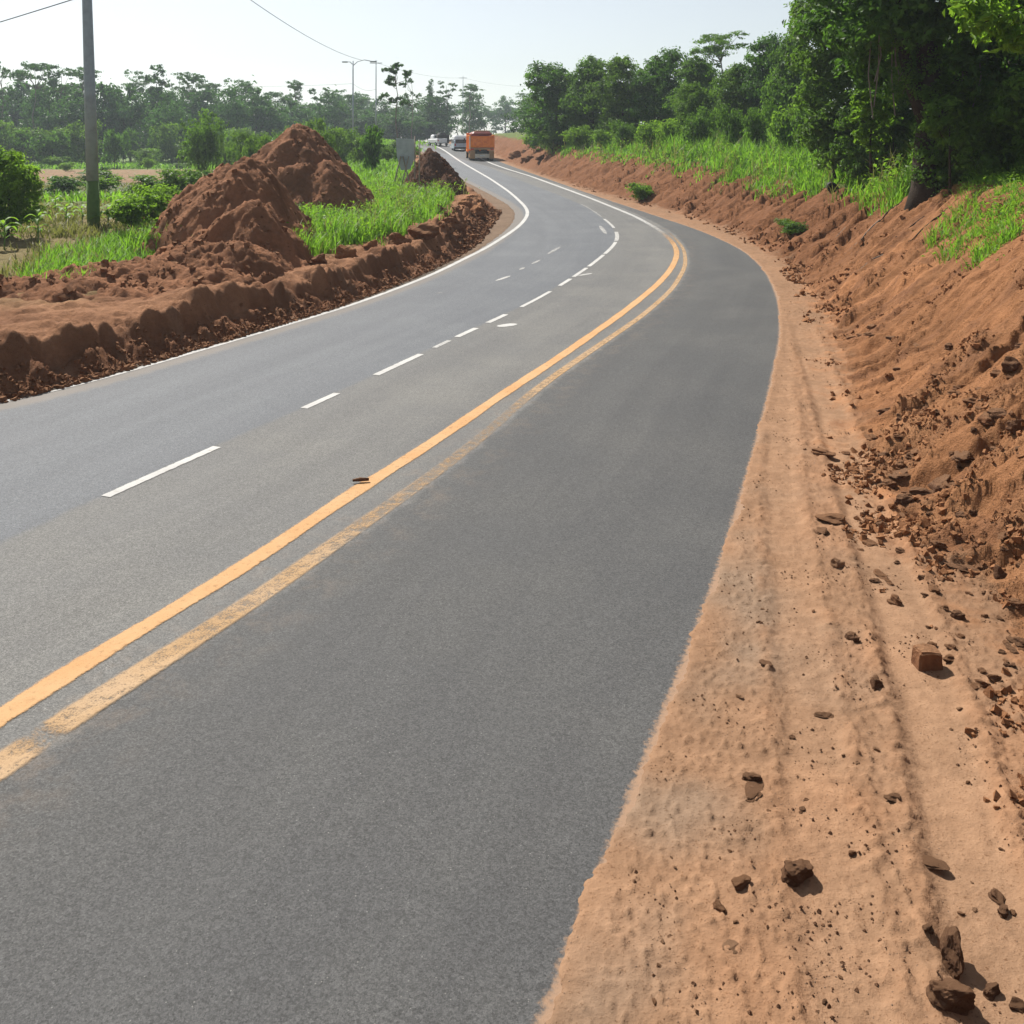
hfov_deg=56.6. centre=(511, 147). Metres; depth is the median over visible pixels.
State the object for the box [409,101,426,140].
forest tree
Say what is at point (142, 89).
umbrella tree
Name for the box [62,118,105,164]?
bush
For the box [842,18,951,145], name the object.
understorey tree
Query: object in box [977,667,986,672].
earth clod
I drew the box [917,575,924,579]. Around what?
earth clod
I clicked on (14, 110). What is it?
forest tree
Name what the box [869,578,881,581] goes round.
earth clod
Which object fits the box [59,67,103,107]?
umbrella tree
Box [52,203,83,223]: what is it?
leafy plant
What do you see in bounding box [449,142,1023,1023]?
dirt shoulder
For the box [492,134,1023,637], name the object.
embankment
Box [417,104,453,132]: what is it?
forest tree
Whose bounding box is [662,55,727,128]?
broadleaf tree
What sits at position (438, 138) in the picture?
pickup
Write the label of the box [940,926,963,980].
earth slab
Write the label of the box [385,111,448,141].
forest tree
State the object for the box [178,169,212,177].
bush
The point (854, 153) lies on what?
shade bush
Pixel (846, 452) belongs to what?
earth clod
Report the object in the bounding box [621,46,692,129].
broadleaf tree
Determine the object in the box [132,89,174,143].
forest tree
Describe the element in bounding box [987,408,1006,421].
earth clod
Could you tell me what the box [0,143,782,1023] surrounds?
road
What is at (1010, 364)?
earth clod
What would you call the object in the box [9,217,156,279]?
grass patch
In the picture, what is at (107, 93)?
forest tree
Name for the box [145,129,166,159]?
bush
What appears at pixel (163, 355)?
soil crumbs
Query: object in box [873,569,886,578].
earth clod
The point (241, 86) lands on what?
overhead wire
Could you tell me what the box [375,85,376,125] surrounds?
utility pole
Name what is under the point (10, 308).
ground
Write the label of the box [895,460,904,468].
earth clod
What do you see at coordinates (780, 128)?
bush
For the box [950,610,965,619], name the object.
earth clod
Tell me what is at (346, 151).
bush
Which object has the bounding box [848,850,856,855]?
earth clod
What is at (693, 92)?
broadleaf tree
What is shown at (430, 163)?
earth mound
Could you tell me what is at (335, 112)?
forest tree
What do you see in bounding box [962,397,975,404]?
earth clod
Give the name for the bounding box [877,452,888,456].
earth clod
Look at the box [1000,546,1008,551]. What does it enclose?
earth clod
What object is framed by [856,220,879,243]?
root
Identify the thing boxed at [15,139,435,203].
field grass
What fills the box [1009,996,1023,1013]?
earth clod
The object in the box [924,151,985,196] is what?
weeds
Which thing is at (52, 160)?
bush
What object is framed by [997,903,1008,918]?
earth clod
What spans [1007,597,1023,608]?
earth clod
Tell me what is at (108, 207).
leafy plant
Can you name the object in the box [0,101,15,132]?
forest tree
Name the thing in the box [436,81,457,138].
airy tree
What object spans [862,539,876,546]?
earth clod
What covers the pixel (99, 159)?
bush
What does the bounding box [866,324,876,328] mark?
earth clod
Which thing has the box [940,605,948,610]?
earth clod
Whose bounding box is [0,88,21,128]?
forest tree
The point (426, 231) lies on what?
soil lump
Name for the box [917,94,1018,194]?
tree
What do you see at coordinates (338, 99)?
umbrella tree
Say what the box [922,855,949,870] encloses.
earth clod
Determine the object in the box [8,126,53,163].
bush
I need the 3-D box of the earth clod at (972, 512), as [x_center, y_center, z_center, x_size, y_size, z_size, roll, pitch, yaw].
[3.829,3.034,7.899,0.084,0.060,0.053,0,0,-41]
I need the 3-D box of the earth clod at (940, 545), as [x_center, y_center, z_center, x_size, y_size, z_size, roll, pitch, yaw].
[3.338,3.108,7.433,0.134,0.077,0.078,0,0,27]
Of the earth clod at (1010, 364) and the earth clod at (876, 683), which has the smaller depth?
the earth clod at (876, 683)
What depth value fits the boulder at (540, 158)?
79.58 m
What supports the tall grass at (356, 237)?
on the ground at (10, 308)
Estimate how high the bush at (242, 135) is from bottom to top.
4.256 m
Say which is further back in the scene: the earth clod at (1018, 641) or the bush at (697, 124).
the bush at (697, 124)
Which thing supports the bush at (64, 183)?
on the ground at (10, 308)
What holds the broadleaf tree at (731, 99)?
on the ground at (10, 308)
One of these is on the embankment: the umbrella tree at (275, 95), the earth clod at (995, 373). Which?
the earth clod at (995, 373)
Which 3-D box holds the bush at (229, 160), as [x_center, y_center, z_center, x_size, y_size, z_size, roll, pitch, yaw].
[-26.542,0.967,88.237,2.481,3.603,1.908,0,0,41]
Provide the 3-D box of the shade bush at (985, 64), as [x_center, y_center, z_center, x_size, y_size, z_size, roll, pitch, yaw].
[12.424,-1.050,24.993,2.468,3.008,1.916,0,0,0]
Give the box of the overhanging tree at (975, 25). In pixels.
[942,0,1023,56]
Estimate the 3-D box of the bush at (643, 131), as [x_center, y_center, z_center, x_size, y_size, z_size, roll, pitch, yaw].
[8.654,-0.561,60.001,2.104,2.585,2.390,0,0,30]
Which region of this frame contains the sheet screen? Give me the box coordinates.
[392,136,415,188]
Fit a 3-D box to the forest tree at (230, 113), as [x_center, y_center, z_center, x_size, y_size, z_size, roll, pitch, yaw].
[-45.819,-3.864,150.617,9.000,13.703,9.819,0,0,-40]
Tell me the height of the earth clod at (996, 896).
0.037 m
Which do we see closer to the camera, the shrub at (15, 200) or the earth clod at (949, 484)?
the earth clod at (949, 484)
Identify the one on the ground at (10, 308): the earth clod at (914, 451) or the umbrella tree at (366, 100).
the umbrella tree at (366, 100)
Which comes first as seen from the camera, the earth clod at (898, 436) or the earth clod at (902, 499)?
the earth clod at (902, 499)
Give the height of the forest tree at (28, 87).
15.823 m
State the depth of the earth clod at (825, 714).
5.34 m
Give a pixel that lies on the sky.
(491, 42)
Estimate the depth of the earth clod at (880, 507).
8.38 m
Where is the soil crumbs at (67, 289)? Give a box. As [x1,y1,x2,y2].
[0,161,318,301]
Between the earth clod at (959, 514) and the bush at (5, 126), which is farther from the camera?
the bush at (5, 126)
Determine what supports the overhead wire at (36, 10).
attached to the utility pole at (92, 182)
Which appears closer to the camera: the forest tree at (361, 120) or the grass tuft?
the grass tuft
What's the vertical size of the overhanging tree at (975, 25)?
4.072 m
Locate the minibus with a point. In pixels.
(457, 142)
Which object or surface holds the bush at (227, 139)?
on the ground at (10, 308)
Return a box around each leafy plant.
[0,217,23,249]
[23,209,51,243]
[44,195,69,212]
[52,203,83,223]
[68,204,86,224]
[91,204,111,227]
[101,196,124,208]
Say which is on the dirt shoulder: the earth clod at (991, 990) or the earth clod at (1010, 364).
the earth clod at (991, 990)
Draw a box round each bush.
[0,119,19,152]
[2,129,30,152]
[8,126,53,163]
[24,130,77,162]
[40,156,67,166]
[43,175,85,194]
[47,127,80,162]
[57,162,74,171]
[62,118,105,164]
[68,148,108,162]
[72,170,121,181]
[82,176,123,191]
[84,166,112,175]
[100,128,131,167]
[102,127,139,161]
[103,192,160,228]
[118,174,167,194]
[121,183,172,224]
[128,147,163,166]
[140,157,156,167]
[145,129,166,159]
[148,121,183,163]
[151,183,181,200]
[152,168,204,191]
[154,143,192,162]
[170,163,189,168]
[177,108,229,174]
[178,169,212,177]
[207,135,231,162]
[214,128,237,138]
[217,140,234,165]
[224,127,266,150]
[224,142,239,164]
[228,129,258,160]
[239,132,273,156]
[271,129,283,139]
[284,121,311,129]
[306,117,325,131]
[313,128,341,154]
[324,126,348,162]
[325,127,351,162]
[342,127,364,160]
[347,136,380,163]
[359,123,384,169]
[380,147,396,161]
[386,141,395,151]
[392,146,421,161]
[516,134,540,152]
[537,128,564,151]
[556,124,593,149]
[586,129,614,145]
[608,117,638,146]
[625,182,653,200]
[633,119,663,145]
[652,118,683,143]
[680,105,716,144]
[713,100,746,146]
[740,97,778,148]
[767,104,805,148]
[774,218,808,234]
[788,95,830,154]
[829,89,888,177]
[858,75,915,169]
[920,75,988,193]
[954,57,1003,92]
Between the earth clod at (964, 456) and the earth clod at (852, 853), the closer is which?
the earth clod at (852, 853)
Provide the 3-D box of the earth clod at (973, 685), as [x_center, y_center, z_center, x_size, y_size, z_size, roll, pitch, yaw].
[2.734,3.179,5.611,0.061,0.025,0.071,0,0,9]
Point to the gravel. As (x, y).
(693, 983)
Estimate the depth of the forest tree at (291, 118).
163.91 m
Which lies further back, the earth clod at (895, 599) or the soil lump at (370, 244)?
the soil lump at (370, 244)
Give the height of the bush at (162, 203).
1.714 m
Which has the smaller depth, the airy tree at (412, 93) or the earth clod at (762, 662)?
the earth clod at (762, 662)
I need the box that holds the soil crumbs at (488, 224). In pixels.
[438,194,501,249]
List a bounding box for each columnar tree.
[141,64,179,159]
[421,79,436,134]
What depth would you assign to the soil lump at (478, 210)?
38.23 m
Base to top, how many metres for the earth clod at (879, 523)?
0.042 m
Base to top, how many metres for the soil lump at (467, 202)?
0.871 m
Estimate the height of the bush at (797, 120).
3.823 m
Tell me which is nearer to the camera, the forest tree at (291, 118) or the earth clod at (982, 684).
the earth clod at (982, 684)
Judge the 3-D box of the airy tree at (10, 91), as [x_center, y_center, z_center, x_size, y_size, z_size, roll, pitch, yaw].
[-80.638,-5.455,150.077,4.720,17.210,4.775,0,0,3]
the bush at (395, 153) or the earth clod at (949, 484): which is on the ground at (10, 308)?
the bush at (395, 153)
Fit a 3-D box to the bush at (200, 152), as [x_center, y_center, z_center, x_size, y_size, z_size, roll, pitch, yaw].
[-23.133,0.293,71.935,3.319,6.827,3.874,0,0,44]
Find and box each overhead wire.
[0,0,70,21]
[134,82,336,86]
[251,0,359,59]
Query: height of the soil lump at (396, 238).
0.564 m
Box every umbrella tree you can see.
[0,61,61,161]
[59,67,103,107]
[121,69,153,94]
[170,72,209,111]
[195,82,223,103]
[222,78,254,99]
[263,91,292,108]
[285,79,303,114]
[324,89,346,117]
[339,94,370,110]
[351,93,374,106]
[450,105,467,134]
[459,84,482,132]
[475,105,493,128]
[515,92,531,130]
[689,30,750,90]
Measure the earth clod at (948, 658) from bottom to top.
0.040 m
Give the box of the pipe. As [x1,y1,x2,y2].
[826,182,837,191]
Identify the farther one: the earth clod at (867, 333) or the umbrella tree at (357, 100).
the umbrella tree at (357, 100)
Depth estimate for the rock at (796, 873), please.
4.11 m
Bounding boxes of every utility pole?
[82,0,99,228]
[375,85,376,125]
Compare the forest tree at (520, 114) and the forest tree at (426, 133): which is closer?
the forest tree at (520, 114)
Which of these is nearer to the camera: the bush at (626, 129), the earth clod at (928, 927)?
the earth clod at (928, 927)
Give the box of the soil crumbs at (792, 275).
[572,163,956,322]
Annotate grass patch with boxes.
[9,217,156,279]
[913,167,1023,270]
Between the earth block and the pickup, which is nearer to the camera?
the earth block
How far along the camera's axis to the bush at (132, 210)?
28.35 m
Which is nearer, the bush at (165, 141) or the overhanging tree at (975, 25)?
the overhanging tree at (975, 25)
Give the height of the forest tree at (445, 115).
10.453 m
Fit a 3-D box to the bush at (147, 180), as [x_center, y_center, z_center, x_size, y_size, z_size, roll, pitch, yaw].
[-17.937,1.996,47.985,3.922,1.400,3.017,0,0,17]
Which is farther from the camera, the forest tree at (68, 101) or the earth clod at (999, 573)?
the forest tree at (68, 101)
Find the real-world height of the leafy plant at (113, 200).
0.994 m
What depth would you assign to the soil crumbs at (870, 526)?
8.15 m
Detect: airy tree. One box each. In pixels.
[0,61,16,127]
[48,70,73,112]
[245,82,258,104]
[307,87,330,117]
[403,76,421,138]
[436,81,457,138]
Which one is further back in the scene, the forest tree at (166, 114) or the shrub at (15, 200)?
the forest tree at (166, 114)
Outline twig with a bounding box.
[352,477,368,481]
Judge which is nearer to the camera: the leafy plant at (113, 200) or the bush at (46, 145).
the leafy plant at (113, 200)
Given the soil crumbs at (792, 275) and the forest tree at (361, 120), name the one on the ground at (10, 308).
the forest tree at (361, 120)
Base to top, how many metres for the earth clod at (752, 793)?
0.019 m
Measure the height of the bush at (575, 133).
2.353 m
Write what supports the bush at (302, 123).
on the ground at (10, 308)
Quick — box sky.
[0,0,937,142]
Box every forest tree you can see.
[0,79,48,128]
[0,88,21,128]
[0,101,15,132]
[2,81,53,159]
[5,81,72,153]
[38,83,100,155]
[39,89,118,163]
[66,78,140,145]
[96,89,143,159]
[100,84,154,161]
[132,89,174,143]
[139,85,195,163]
[169,84,206,149]
[174,86,242,148]
[200,81,253,143]
[218,75,269,132]
[233,86,295,137]
[239,100,305,138]
[263,98,316,136]
[274,97,297,137]
[299,103,340,126]
[302,85,357,138]
[326,100,383,138]
[334,109,382,136]
[345,91,371,111]
[365,113,397,140]
[367,96,397,138]
[373,104,429,139]
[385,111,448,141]
[391,95,417,137]
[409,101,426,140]
[410,95,465,139]
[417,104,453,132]
[453,92,489,134]
[484,95,521,133]
[501,87,554,134]
[534,91,570,128]
[621,109,659,124]
[705,69,731,121]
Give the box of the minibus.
[451,135,465,150]
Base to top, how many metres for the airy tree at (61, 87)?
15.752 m
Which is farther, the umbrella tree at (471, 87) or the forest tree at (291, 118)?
the umbrella tree at (471, 87)
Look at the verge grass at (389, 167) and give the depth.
62.54 m
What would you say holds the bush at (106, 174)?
on the ground at (10, 308)
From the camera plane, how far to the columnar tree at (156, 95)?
149.70 m
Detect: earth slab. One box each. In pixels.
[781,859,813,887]
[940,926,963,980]
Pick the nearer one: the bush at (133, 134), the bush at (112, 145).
the bush at (112, 145)
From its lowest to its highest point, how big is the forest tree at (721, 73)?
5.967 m
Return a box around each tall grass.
[111,174,463,257]
[543,119,956,215]
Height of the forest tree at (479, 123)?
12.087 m
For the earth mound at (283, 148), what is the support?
on the ground at (10, 308)
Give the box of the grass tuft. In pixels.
[390,201,454,225]
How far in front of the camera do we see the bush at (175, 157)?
128.75 m
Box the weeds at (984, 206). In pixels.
[922,163,1023,268]
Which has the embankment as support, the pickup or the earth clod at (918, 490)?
the earth clod at (918, 490)
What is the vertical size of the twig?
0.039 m
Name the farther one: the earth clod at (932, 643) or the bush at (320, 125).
the bush at (320, 125)
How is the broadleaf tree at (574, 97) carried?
on the ground at (10, 308)
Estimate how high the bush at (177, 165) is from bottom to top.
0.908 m
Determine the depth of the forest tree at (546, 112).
97.74 m
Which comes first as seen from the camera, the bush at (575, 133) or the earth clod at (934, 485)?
the earth clod at (934, 485)
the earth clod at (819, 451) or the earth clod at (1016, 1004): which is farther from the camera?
the earth clod at (819, 451)
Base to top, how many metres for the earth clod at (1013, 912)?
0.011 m
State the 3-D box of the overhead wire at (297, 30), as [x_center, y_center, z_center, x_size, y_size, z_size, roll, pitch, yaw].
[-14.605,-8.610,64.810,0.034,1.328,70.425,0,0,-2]
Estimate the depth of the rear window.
116.91 m
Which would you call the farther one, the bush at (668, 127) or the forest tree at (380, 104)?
the forest tree at (380, 104)
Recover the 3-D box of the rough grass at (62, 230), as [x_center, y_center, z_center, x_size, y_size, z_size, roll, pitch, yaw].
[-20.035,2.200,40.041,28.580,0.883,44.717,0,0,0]
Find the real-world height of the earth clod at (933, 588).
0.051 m
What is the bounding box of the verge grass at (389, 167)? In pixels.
[344,138,413,183]
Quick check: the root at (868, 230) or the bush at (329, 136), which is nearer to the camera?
the root at (868, 230)
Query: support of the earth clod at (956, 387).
on the embankment
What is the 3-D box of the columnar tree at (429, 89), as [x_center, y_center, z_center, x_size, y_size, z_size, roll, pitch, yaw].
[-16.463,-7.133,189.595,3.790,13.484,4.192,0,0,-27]
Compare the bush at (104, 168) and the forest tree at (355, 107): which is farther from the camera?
the forest tree at (355, 107)
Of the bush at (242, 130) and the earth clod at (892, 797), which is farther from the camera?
the bush at (242, 130)
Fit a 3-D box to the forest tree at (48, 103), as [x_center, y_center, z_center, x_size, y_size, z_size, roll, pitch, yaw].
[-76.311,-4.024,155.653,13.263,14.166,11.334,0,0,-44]
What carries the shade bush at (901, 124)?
on the ground at (10, 308)
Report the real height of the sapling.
2.216 m
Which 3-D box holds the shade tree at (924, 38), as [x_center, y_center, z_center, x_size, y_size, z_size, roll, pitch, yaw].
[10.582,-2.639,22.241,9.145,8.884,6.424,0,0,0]
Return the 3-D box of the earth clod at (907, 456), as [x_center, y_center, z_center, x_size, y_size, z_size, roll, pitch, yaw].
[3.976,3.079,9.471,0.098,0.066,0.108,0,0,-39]
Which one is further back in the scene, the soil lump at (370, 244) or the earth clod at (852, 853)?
the soil lump at (370, 244)
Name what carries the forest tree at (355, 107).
on the ground at (10, 308)
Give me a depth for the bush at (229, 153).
78.37 m
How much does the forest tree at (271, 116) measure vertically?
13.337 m
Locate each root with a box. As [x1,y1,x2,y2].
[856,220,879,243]
[867,200,902,236]
[910,207,947,240]
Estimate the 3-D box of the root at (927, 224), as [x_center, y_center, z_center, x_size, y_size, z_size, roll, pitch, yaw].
[8.433,1.588,19.355,1.010,0.751,0.125,0,0,-4]
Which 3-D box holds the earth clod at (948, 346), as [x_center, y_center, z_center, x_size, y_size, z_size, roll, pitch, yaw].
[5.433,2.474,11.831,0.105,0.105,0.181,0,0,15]
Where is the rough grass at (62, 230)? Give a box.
[0,181,157,276]
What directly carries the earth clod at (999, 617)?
on the dirt shoulder
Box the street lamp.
[342,60,376,159]
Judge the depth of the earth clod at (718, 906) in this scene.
3.95 m
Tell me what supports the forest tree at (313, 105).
on the ground at (10, 308)
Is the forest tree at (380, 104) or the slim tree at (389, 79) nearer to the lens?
the slim tree at (389, 79)
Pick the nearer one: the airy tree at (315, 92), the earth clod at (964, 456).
the earth clod at (964, 456)
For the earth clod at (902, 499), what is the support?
on the embankment
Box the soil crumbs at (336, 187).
[166,126,375,208]
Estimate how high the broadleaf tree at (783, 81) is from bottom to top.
7.105 m
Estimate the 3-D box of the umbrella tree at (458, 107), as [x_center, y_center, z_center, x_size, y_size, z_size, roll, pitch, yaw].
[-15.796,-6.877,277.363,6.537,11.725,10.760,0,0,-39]
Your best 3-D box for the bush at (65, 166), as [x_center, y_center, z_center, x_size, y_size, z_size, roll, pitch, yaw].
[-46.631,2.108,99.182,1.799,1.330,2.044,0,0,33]
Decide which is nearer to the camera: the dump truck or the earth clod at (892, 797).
the earth clod at (892, 797)
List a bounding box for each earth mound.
[0,156,322,302]
[159,123,377,215]
[403,148,467,194]
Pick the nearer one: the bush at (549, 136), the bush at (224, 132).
the bush at (549, 136)
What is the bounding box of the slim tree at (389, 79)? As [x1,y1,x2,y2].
[378,62,412,137]
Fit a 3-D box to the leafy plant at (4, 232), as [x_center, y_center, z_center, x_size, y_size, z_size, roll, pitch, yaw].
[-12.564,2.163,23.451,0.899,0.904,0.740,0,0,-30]
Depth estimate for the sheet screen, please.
47.01 m
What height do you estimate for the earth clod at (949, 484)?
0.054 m
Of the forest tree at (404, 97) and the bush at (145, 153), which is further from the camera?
the forest tree at (404, 97)
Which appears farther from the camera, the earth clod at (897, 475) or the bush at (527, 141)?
the bush at (527, 141)
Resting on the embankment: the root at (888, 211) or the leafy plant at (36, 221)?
the root at (888, 211)
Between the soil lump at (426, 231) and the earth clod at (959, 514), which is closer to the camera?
the earth clod at (959, 514)
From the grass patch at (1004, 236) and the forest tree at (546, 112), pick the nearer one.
the grass patch at (1004, 236)
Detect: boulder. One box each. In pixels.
[508,151,520,159]
[520,155,533,163]
[535,155,543,160]
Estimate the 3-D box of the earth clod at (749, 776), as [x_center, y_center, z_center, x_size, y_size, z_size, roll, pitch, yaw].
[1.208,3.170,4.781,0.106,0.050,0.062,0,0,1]
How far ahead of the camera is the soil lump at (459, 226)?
31.16 m
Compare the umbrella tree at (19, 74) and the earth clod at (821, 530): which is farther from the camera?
the umbrella tree at (19, 74)
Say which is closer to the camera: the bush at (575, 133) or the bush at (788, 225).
the bush at (788, 225)
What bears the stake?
on the ground at (10, 308)
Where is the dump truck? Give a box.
[464,130,494,159]
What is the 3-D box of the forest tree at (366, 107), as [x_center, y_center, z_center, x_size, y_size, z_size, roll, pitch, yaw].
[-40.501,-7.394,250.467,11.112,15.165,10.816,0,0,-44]
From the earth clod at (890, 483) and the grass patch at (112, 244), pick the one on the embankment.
the earth clod at (890, 483)
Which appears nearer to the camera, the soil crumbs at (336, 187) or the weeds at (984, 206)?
the weeds at (984, 206)
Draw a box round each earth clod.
[713,899,726,913]
[722,939,740,953]
[731,874,750,890]
[742,772,761,781]
[744,780,763,801]
[759,659,772,666]
[811,448,835,456]
[814,712,833,717]
[815,513,845,523]
[815,527,829,534]
[830,557,844,567]
[841,451,849,454]
[844,631,859,642]
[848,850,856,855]
[862,467,874,472]
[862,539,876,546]
[863,332,874,335]
[864,434,876,440]
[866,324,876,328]
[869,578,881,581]
[870,674,883,689]
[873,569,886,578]
[875,521,887,525]
[876,407,890,412]
[876,505,883,510]
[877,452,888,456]
[882,479,895,488]
[883,793,900,801]
[887,599,895,604]
[888,468,910,478]
[890,594,901,605]
[893,434,903,437]
[894,494,913,504]
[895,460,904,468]
[895,547,904,553]
[904,453,913,459]
[908,448,918,453]
[909,487,932,495]
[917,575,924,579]
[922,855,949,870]
[922,922,933,934]
[927,641,936,646]
[928,474,950,492]
[928,584,939,593]
[929,540,947,549]
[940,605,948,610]
[942,654,953,661]
[943,562,978,572]
[944,343,952,349]
[944,482,951,487]
[944,644,955,649]
[946,390,959,394]
[950,451,973,462]
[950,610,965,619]
[952,385,965,389]
[955,511,966,517]
[955,633,965,637]
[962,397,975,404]
[968,509,975,515]
[970,427,976,432]
[970,682,979,689]
[974,538,985,547]
[974,679,990,687]
[975,564,983,570]
[977,412,994,425]
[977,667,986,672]
[983,982,999,1000]
[986,674,1001,682]
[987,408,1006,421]
[988,888,1005,904]
[990,369,1000,376]
[993,565,1006,578]
[996,615,1004,620]
[997,532,1006,539]
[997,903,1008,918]
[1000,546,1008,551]
[1001,356,1020,372]
[1004,643,1017,652]
[1006,419,1023,434]
[1006,636,1023,646]
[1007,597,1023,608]
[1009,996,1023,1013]
[1010,909,1016,915]
[1014,343,1022,348]
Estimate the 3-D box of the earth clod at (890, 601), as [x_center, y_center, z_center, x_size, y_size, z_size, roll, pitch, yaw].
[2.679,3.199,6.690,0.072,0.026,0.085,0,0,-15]
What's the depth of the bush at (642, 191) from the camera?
47.90 m
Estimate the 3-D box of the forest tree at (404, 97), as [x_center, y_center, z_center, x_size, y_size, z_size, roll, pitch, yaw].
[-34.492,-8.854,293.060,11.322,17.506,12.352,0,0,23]
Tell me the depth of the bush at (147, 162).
108.37 m
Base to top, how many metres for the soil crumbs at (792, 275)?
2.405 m
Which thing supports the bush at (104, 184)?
on the ground at (10, 308)
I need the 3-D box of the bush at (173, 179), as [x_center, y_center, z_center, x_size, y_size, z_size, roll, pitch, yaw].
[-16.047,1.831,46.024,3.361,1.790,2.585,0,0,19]
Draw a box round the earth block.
[911,643,942,671]
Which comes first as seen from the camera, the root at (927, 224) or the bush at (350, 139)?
the root at (927, 224)
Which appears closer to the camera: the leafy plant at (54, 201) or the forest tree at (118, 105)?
the leafy plant at (54, 201)
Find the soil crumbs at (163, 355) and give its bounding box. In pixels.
[0,205,498,403]
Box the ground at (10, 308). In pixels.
[0,132,1022,319]
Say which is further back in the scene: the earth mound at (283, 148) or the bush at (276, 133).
the bush at (276, 133)
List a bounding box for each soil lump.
[309,253,326,264]
[334,244,356,258]
[362,240,377,248]
[388,232,411,244]
[407,223,439,239]
[437,204,447,212]
[441,217,467,235]
[458,197,472,207]
[470,202,485,217]
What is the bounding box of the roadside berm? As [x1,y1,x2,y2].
[0,192,514,398]
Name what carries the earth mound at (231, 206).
on the ground at (10, 308)
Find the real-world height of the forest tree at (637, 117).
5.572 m
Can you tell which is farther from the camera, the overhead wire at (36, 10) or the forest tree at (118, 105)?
the forest tree at (118, 105)
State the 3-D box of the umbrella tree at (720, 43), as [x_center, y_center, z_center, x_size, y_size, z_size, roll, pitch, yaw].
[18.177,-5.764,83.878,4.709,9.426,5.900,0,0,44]
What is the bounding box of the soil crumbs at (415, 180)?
[411,154,467,193]
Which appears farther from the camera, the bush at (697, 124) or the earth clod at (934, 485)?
the bush at (697, 124)
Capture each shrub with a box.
[0,145,51,237]
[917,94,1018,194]
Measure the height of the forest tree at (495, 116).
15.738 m
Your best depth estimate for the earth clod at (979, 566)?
7.10 m
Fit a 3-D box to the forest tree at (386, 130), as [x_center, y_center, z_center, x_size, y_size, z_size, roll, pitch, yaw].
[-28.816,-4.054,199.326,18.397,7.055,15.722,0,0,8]
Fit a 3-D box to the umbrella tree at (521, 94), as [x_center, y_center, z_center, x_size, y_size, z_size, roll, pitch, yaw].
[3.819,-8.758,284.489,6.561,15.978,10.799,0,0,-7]
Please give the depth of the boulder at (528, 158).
85.00 m
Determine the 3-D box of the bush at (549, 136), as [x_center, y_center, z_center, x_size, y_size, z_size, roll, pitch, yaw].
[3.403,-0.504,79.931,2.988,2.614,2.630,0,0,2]
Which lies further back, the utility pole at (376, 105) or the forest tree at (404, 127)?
the forest tree at (404, 127)
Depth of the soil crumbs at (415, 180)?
46.82 m
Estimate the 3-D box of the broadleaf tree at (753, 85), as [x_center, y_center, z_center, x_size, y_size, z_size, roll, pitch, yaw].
[16.468,-3.719,60.275,4.252,7.406,5.121,0,0,39]
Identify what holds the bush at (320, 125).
on the ground at (10, 308)
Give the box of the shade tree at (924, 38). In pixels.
[785,0,1023,210]
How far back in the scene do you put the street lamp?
99.95 m
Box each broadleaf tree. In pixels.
[516,58,597,149]
[558,54,623,134]
[579,53,657,138]
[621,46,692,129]
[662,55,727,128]
[670,81,713,137]
[702,62,776,132]
[735,28,789,133]
[760,32,833,134]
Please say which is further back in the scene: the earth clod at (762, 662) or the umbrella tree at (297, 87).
the umbrella tree at (297, 87)
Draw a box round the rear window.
[455,140,465,142]
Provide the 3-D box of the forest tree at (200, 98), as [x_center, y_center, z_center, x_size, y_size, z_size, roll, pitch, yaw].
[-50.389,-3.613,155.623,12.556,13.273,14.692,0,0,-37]
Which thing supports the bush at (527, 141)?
on the embankment
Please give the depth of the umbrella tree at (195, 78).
159.62 m
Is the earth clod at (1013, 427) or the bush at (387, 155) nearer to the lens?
the earth clod at (1013, 427)
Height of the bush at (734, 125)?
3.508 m
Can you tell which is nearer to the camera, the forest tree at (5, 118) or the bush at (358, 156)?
the bush at (358, 156)
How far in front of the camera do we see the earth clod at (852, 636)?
6.11 m
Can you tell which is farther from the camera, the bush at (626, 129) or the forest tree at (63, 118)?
the forest tree at (63, 118)
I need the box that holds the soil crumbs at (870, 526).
[799,197,1023,809]
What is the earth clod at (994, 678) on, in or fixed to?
on the dirt shoulder
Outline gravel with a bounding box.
[615,247,1023,1023]
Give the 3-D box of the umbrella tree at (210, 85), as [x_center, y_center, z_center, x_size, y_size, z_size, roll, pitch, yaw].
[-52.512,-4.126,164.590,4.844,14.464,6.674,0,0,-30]
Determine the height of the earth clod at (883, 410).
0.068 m
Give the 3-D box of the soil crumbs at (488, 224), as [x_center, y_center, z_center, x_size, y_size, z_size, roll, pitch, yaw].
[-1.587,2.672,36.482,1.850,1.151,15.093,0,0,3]
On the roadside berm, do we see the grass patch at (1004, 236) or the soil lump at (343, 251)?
the soil lump at (343, 251)
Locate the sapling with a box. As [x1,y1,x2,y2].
[848,90,895,172]
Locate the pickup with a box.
[428,133,448,145]
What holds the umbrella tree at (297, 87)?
on the ground at (10, 308)
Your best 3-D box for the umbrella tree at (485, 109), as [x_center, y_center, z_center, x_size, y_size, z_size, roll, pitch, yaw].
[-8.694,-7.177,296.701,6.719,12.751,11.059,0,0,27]
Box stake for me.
[419,140,419,187]
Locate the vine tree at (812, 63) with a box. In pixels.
[779,0,892,181]
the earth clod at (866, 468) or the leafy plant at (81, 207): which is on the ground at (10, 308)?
the leafy plant at (81, 207)

